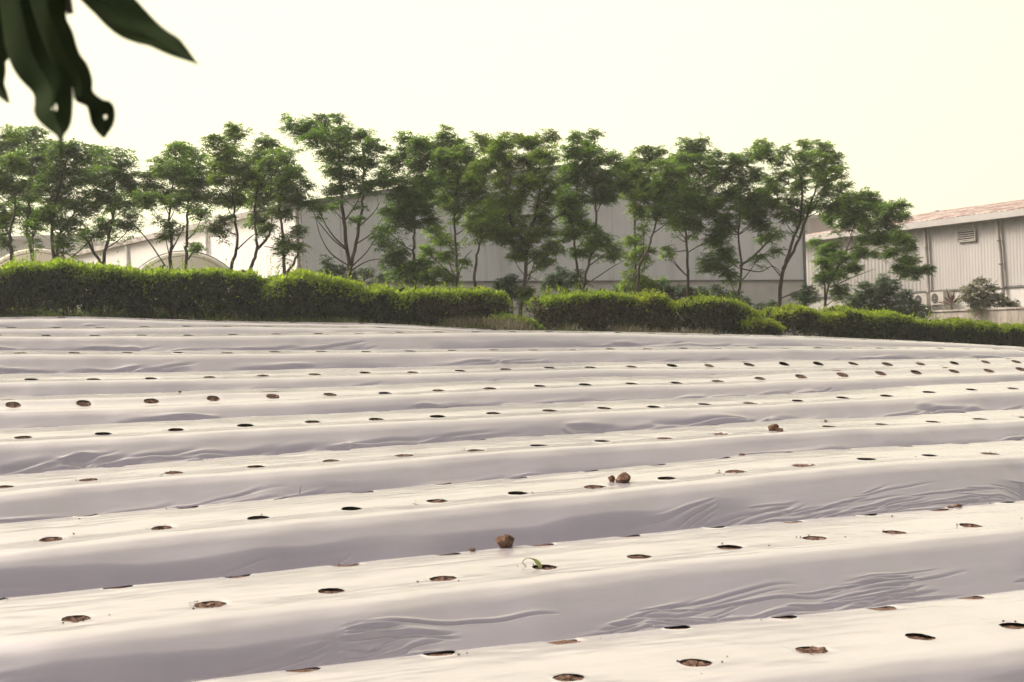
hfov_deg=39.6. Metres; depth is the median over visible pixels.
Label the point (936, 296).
air conditioner
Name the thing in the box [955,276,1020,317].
bush
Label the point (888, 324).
hedge
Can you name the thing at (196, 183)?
young tree
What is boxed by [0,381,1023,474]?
raised bed
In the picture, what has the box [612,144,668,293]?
young tree
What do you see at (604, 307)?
hedge
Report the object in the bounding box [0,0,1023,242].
sky
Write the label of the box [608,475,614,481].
soil clod
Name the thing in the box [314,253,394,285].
shrub
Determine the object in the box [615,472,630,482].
soil clod
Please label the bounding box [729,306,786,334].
hedge
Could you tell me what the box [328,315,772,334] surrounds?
dry grass
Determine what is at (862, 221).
young tree
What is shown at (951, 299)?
spiky plant
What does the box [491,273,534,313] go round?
shrub
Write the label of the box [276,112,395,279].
young tree
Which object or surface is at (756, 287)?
warehouse
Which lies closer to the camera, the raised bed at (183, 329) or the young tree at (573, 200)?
the raised bed at (183, 329)
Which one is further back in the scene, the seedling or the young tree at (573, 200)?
the young tree at (573, 200)
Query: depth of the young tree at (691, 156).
28.47 m
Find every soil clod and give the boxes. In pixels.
[495,534,513,547]
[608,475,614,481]
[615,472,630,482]
[768,424,778,430]
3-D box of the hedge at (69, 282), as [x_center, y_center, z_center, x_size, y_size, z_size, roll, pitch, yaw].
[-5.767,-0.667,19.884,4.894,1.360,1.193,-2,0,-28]
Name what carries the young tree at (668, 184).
on the ground
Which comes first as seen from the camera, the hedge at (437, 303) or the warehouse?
the hedge at (437, 303)
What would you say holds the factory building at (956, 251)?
on the ground
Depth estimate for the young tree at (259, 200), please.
24.55 m
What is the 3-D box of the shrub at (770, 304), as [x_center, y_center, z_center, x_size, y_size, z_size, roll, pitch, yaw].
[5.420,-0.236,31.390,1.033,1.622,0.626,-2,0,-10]
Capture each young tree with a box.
[0,123,36,260]
[7,124,58,289]
[28,137,106,302]
[59,144,160,290]
[127,140,197,268]
[165,141,222,270]
[197,121,269,292]
[237,132,302,268]
[260,145,325,306]
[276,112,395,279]
[367,130,454,288]
[415,123,497,286]
[459,128,568,316]
[460,207,506,287]
[549,127,639,289]
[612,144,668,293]
[624,155,701,293]
[658,132,729,331]
[693,147,787,301]
[747,137,860,334]
[805,187,937,308]
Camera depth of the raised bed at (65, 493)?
9.20 m
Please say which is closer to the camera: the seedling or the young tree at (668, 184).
the seedling
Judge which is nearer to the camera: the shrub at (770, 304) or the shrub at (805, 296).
the shrub at (805, 296)
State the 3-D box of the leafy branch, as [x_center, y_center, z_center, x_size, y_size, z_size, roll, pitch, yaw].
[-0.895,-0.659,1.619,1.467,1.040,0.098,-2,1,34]
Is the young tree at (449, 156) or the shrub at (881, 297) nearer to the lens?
the young tree at (449, 156)
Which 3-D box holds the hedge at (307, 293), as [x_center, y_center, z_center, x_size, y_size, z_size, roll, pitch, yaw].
[-2.685,-0.657,21.291,2.630,1.215,1.229,-2,0,-26]
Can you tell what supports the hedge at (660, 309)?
on the ground
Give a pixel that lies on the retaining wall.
(1002, 315)
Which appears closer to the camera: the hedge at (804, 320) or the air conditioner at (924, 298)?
the hedge at (804, 320)
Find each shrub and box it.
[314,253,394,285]
[399,266,464,287]
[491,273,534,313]
[537,266,593,293]
[611,276,671,293]
[653,280,743,329]
[740,295,777,309]
[788,284,823,335]
[843,273,933,318]
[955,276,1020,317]
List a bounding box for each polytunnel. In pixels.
[0,247,90,312]
[138,250,228,311]
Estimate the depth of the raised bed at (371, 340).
16.53 m
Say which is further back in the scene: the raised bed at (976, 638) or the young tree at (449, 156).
the young tree at (449, 156)
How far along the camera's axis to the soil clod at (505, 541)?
6.71 m
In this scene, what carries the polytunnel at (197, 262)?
on the ground
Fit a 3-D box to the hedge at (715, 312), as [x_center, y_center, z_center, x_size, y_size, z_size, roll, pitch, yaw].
[3.587,-0.409,24.534,1.802,1.235,0.907,-2,0,-26]
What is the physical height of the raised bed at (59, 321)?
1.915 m
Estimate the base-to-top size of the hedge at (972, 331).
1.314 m
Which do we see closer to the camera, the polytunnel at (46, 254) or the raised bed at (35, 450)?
the raised bed at (35, 450)
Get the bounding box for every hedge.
[0,246,267,320]
[246,258,420,324]
[402,265,513,325]
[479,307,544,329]
[523,273,647,331]
[629,287,682,332]
[676,283,775,333]
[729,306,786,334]
[758,296,850,336]
[809,300,957,342]
[935,309,1023,346]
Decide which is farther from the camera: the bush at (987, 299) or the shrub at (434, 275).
the bush at (987, 299)
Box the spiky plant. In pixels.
[935,289,960,309]
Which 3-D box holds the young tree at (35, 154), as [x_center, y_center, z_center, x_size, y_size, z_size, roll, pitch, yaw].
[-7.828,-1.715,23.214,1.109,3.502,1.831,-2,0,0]
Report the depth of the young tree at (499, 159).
25.24 m
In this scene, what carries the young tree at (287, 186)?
on the ground
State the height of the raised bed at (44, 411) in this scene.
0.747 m
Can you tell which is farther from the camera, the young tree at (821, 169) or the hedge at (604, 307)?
the young tree at (821, 169)
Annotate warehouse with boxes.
[68,164,807,335]
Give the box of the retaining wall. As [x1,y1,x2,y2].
[927,307,1023,324]
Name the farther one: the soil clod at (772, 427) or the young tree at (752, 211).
the young tree at (752, 211)
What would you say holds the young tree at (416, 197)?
on the ground
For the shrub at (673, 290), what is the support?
on the ground
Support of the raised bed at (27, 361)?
on the ground
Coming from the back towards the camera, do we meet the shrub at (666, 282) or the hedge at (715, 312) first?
the shrub at (666, 282)
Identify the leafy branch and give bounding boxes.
[0,0,198,165]
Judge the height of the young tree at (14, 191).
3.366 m
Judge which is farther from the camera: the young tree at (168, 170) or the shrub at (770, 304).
the shrub at (770, 304)
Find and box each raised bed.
[0,316,488,330]
[0,325,474,333]
[0,330,1023,350]
[0,346,1023,373]
[0,357,1023,396]
[0,363,1023,428]
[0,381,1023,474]
[0,409,1023,523]
[0,439,1023,598]
[0,501,1023,681]
[192,590,1023,681]
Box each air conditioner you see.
[914,293,938,306]
[930,291,955,305]
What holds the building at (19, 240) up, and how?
on the ground
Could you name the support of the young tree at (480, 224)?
on the ground
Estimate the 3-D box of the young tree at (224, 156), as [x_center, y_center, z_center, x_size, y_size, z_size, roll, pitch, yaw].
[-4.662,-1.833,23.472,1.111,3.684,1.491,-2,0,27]
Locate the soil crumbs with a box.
[3,416,1018,673]
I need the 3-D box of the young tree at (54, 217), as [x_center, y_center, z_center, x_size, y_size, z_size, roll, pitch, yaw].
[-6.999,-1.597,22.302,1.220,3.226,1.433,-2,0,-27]
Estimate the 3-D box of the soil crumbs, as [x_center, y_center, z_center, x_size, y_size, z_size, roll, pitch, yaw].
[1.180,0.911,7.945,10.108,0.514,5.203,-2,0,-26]
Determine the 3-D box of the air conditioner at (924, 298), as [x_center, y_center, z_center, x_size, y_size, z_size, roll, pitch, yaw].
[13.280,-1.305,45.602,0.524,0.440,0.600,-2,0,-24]
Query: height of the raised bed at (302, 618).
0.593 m
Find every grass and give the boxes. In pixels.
[1,301,718,333]
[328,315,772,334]
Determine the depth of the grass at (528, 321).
22.14 m
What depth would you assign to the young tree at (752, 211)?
28.10 m
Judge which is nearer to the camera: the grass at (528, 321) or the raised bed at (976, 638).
the raised bed at (976, 638)
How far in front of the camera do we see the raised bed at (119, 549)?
7.60 m
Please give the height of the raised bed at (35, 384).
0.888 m
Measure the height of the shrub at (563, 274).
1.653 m
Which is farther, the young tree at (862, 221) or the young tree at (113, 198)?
the young tree at (862, 221)
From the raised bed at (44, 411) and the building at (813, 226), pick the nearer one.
the raised bed at (44, 411)
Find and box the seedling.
[522,558,541,568]
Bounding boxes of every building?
[0,234,105,256]
[805,199,1023,335]
[805,215,832,234]
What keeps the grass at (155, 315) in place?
on the ground

